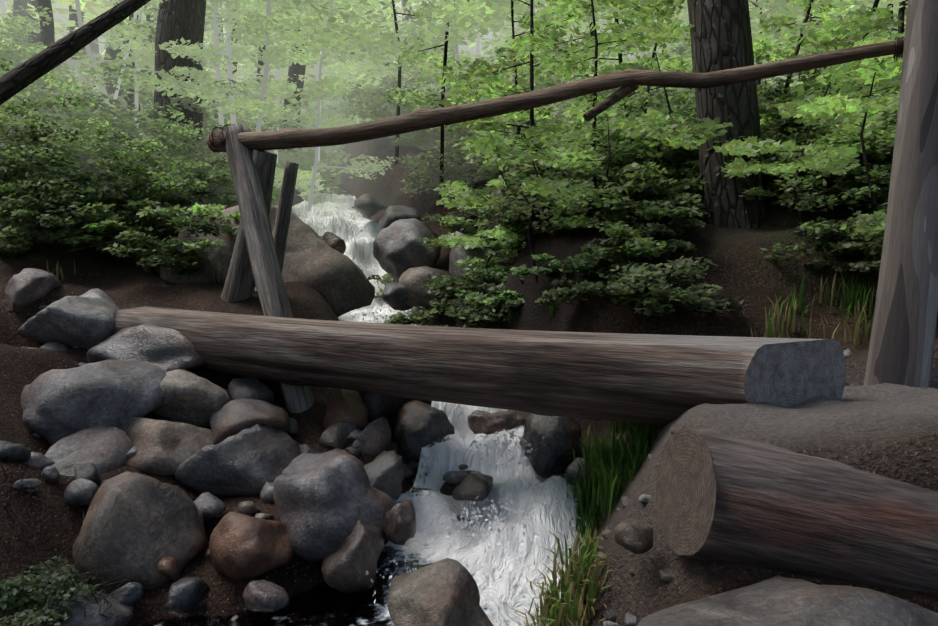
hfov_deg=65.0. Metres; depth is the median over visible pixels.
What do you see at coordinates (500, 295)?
bank bushes
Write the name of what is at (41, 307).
grit
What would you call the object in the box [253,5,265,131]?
tree
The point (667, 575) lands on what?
pebble
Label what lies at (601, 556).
grit
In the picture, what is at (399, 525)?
rock
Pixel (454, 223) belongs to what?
shrub
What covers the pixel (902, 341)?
rail post
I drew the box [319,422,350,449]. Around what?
stone
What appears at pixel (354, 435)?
stone
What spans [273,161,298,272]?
rail post
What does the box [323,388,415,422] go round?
rock
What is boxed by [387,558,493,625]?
rock
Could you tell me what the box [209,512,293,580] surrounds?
rock
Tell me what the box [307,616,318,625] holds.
pebble
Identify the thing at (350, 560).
rock
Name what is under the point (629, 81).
hand rail branch
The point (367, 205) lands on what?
rock
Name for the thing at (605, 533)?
grit
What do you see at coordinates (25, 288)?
rock
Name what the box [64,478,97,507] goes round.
stone
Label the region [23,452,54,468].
stone
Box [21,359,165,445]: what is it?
rock
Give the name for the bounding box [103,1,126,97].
tree
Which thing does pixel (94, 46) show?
tree
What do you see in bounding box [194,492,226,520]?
rock
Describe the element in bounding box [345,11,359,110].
tree
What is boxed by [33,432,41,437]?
grit
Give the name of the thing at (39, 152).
bank bushes
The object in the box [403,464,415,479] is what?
stone
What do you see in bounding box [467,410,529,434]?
rock
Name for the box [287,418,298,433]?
stone
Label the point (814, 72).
thin tree
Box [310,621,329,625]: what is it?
stone
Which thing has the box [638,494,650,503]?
pebble
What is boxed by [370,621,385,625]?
pebble
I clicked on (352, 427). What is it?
stone
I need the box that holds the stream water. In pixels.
[141,175,585,625]
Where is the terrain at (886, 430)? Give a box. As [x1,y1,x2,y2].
[0,0,937,625]
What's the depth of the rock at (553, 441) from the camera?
4.67 m
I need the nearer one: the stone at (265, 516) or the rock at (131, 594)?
the rock at (131, 594)
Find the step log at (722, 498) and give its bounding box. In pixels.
[655,428,937,593]
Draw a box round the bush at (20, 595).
[0,555,102,625]
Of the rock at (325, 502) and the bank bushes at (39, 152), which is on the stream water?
the rock at (325, 502)
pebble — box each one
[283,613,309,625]
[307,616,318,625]
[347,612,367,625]
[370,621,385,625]
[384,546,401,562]
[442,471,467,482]
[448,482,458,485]
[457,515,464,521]
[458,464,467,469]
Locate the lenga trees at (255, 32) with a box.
[0,0,401,211]
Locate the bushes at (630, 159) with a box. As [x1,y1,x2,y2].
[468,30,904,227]
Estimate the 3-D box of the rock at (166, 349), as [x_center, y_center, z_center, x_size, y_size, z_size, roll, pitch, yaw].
[-2.321,0.324,5.648,1.036,0.512,0.802,2,5,23]
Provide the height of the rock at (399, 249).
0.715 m
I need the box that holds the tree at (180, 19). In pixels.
[153,0,205,174]
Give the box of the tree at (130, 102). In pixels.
[126,13,140,110]
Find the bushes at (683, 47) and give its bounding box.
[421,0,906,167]
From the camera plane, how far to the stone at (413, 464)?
4.92 m
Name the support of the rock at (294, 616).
on the terrain at (886, 430)
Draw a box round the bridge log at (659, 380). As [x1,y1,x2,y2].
[112,306,846,426]
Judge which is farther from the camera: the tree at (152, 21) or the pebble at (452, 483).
the tree at (152, 21)
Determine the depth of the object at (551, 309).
5.88 m
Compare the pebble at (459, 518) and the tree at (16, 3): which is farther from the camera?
the tree at (16, 3)
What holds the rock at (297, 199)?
on the stream water
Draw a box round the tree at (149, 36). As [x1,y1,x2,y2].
[139,6,151,100]
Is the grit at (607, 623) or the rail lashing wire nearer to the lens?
the grit at (607, 623)
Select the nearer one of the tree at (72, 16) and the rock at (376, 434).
the rock at (376, 434)
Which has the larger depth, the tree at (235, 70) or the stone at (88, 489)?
the tree at (235, 70)
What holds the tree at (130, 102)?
on the terrain at (886, 430)
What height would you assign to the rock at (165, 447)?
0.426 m
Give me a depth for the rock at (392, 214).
9.09 m
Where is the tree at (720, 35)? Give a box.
[687,0,764,228]
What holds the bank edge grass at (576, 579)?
on the terrain at (886, 430)
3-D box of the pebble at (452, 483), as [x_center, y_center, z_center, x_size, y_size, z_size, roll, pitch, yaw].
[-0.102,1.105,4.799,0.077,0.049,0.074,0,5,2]
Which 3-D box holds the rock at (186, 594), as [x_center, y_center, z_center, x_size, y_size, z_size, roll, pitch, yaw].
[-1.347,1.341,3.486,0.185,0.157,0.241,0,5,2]
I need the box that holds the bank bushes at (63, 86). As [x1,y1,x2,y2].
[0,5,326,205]
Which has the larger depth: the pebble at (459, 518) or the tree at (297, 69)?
the tree at (297, 69)
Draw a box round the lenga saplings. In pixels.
[377,0,937,322]
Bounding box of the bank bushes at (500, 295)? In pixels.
[444,137,892,322]
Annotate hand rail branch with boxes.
[207,39,903,152]
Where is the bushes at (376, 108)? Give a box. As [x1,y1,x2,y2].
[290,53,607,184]
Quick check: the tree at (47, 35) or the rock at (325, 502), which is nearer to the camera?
the rock at (325, 502)
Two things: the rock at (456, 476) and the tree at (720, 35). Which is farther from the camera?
the tree at (720, 35)
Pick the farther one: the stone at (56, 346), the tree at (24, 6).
the tree at (24, 6)
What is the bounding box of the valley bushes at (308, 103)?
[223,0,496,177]
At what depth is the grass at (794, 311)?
4.81 m
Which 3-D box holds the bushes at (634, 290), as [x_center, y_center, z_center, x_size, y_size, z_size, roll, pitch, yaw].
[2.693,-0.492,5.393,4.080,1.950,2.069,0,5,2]
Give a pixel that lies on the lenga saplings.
(838, 111)
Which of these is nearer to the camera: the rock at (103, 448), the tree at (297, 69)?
the rock at (103, 448)
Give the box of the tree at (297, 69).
[282,21,307,156]
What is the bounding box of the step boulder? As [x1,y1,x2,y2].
[637,575,937,625]
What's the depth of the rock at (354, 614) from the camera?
3.91 m
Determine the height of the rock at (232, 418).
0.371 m
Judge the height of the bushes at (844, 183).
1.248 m
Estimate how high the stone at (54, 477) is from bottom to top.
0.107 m
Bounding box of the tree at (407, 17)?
[402,0,417,90]
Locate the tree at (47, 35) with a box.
[37,0,54,91]
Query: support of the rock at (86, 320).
on the terrain at (886, 430)
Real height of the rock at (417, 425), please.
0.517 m
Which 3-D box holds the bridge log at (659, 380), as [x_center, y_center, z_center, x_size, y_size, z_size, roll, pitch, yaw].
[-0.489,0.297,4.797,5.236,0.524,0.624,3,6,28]
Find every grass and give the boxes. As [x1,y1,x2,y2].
[46,219,292,292]
[494,525,614,625]
[534,420,661,567]
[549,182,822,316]
[750,266,877,348]
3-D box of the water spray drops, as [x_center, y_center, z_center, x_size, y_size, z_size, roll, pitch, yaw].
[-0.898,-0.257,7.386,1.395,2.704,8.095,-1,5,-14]
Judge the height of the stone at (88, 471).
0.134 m
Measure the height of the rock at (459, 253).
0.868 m
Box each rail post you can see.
[221,149,276,301]
[224,124,313,412]
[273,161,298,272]
[864,0,937,387]
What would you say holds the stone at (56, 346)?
on the terrain at (886, 430)
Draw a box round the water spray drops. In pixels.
[298,183,535,603]
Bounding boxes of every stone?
[0,440,30,462]
[13,479,41,491]
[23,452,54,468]
[40,342,67,350]
[41,466,60,483]
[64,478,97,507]
[74,462,99,483]
[126,446,137,458]
[157,557,180,580]
[224,615,252,625]
[238,501,259,515]
[255,513,273,519]
[260,482,274,502]
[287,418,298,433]
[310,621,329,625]
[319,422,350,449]
[339,421,360,432]
[346,447,360,456]
[347,430,366,442]
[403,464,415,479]
[408,461,418,470]
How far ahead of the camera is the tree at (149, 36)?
15.10 m
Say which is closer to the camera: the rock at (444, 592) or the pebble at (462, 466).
the rock at (444, 592)
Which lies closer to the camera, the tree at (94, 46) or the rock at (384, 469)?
the rock at (384, 469)
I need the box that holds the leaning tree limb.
[0,0,150,104]
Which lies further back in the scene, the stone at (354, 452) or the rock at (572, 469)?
the stone at (354, 452)
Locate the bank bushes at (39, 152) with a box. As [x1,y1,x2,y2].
[0,56,276,275]
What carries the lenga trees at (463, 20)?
on the terrain at (886, 430)
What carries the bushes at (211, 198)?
on the terrain at (886, 430)
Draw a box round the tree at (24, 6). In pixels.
[20,0,28,46]
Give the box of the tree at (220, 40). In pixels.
[211,11,224,84]
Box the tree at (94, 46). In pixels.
[83,0,98,54]
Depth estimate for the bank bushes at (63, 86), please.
10.72 m
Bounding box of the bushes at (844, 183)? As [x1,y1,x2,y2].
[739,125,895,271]
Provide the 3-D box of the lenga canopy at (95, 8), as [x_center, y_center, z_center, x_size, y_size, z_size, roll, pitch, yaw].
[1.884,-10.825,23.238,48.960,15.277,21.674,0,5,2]
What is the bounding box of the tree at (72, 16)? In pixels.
[69,5,85,59]
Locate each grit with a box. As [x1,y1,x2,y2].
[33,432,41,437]
[38,305,46,309]
[596,551,605,560]
[600,529,611,538]
[603,621,617,625]
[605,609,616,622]
[621,496,628,507]
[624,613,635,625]
[629,568,635,575]
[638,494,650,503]
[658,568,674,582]
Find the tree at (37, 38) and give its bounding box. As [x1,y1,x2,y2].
[27,0,39,48]
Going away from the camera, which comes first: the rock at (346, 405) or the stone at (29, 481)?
the stone at (29, 481)
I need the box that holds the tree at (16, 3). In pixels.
[12,0,21,52]
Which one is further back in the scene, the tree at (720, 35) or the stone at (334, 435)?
the tree at (720, 35)
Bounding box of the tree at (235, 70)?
[225,9,241,122]
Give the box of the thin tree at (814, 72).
[798,10,824,88]
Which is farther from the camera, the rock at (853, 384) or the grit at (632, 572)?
the rock at (853, 384)
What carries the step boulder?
on the terrain at (886, 430)
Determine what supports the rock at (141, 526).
on the terrain at (886, 430)
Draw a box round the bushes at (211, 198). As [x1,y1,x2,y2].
[165,123,321,237]
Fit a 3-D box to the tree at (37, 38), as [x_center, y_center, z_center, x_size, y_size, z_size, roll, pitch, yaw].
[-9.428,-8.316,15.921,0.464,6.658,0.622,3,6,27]
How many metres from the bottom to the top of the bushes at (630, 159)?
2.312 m
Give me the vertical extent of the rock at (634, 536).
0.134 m
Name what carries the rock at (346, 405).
on the terrain at (886, 430)
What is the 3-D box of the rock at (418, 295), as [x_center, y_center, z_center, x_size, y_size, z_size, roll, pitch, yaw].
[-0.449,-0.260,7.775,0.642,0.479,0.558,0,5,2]
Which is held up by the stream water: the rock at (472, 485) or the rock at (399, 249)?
the rock at (472, 485)
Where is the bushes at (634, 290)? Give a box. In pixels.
[572,120,895,316]
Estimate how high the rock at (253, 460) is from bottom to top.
0.479 m
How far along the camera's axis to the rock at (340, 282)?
7.11 m
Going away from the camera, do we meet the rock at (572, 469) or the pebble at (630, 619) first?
the pebble at (630, 619)
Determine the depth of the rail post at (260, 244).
5.76 m
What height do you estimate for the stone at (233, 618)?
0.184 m
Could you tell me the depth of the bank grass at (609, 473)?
4.11 m
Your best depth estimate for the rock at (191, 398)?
4.99 m
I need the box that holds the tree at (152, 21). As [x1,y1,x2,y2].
[150,7,157,42]
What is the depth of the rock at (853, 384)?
4.21 m
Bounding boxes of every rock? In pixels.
[5,268,60,311]
[16,288,118,348]
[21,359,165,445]
[45,425,133,475]
[52,591,134,625]
[72,471,206,593]
[87,323,206,371]
[110,582,143,605]
[120,417,212,475]
[152,369,230,427]
[158,205,374,316]
[163,577,209,614]
[174,424,300,496]
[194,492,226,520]
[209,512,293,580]
[210,398,290,444]
[228,376,274,404]
[242,580,288,611]
[273,448,394,561]
[292,189,303,205]
[299,444,319,453]
[321,231,345,253]
[321,519,383,593]
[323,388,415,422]
[323,389,367,430]
[351,417,390,457]
[354,194,385,217]
[364,450,404,500]
[373,218,441,279]
[379,205,421,229]
[381,282,412,310]
[382,500,416,544]
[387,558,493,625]
[392,400,454,462]
[399,266,455,310]
[449,231,496,297]
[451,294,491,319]
[452,471,492,501]
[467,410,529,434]
[519,413,581,478]
[566,457,588,485]
[613,518,652,553]
[843,348,851,355]
[849,382,862,385]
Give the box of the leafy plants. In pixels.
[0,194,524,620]
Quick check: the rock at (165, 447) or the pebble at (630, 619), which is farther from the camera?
the rock at (165, 447)
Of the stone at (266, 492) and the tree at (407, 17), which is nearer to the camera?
the stone at (266, 492)
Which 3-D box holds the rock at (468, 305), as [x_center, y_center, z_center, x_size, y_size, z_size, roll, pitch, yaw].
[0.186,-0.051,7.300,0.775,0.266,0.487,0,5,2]
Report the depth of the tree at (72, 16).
16.92 m
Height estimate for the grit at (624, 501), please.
0.048 m
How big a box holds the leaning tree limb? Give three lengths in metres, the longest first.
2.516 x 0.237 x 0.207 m
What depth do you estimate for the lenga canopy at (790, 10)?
7.81 m
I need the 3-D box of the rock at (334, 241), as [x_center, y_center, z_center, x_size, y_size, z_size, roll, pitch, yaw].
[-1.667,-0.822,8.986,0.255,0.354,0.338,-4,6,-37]
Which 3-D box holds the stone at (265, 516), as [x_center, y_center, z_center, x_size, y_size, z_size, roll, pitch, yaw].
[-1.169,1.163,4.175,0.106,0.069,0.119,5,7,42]
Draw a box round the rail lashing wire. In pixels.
[209,36,904,147]
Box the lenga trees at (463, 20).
[205,0,907,192]
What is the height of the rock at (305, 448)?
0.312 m
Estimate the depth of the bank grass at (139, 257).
7.24 m
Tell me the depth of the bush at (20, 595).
3.33 m
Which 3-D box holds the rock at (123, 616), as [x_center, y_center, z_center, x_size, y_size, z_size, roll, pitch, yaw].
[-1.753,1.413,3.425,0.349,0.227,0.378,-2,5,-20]
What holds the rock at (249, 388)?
on the terrain at (886, 430)
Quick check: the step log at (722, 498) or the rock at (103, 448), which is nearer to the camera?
the step log at (722, 498)
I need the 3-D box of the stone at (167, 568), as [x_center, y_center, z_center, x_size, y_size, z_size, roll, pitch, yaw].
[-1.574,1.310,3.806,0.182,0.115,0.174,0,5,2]
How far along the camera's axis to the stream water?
4.40 m
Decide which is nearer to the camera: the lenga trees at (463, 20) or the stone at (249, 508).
the stone at (249, 508)
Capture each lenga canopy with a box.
[0,0,768,113]
[205,0,906,90]
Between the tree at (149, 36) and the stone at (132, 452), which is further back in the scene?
the tree at (149, 36)
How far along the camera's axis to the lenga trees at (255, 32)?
9.92 m
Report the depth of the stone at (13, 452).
4.03 m
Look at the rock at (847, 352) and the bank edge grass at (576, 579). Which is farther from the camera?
the rock at (847, 352)
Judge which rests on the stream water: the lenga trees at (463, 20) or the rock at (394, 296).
the rock at (394, 296)
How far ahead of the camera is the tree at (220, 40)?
17.10 m
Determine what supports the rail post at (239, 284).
on the terrain at (886, 430)
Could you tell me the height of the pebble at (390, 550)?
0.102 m

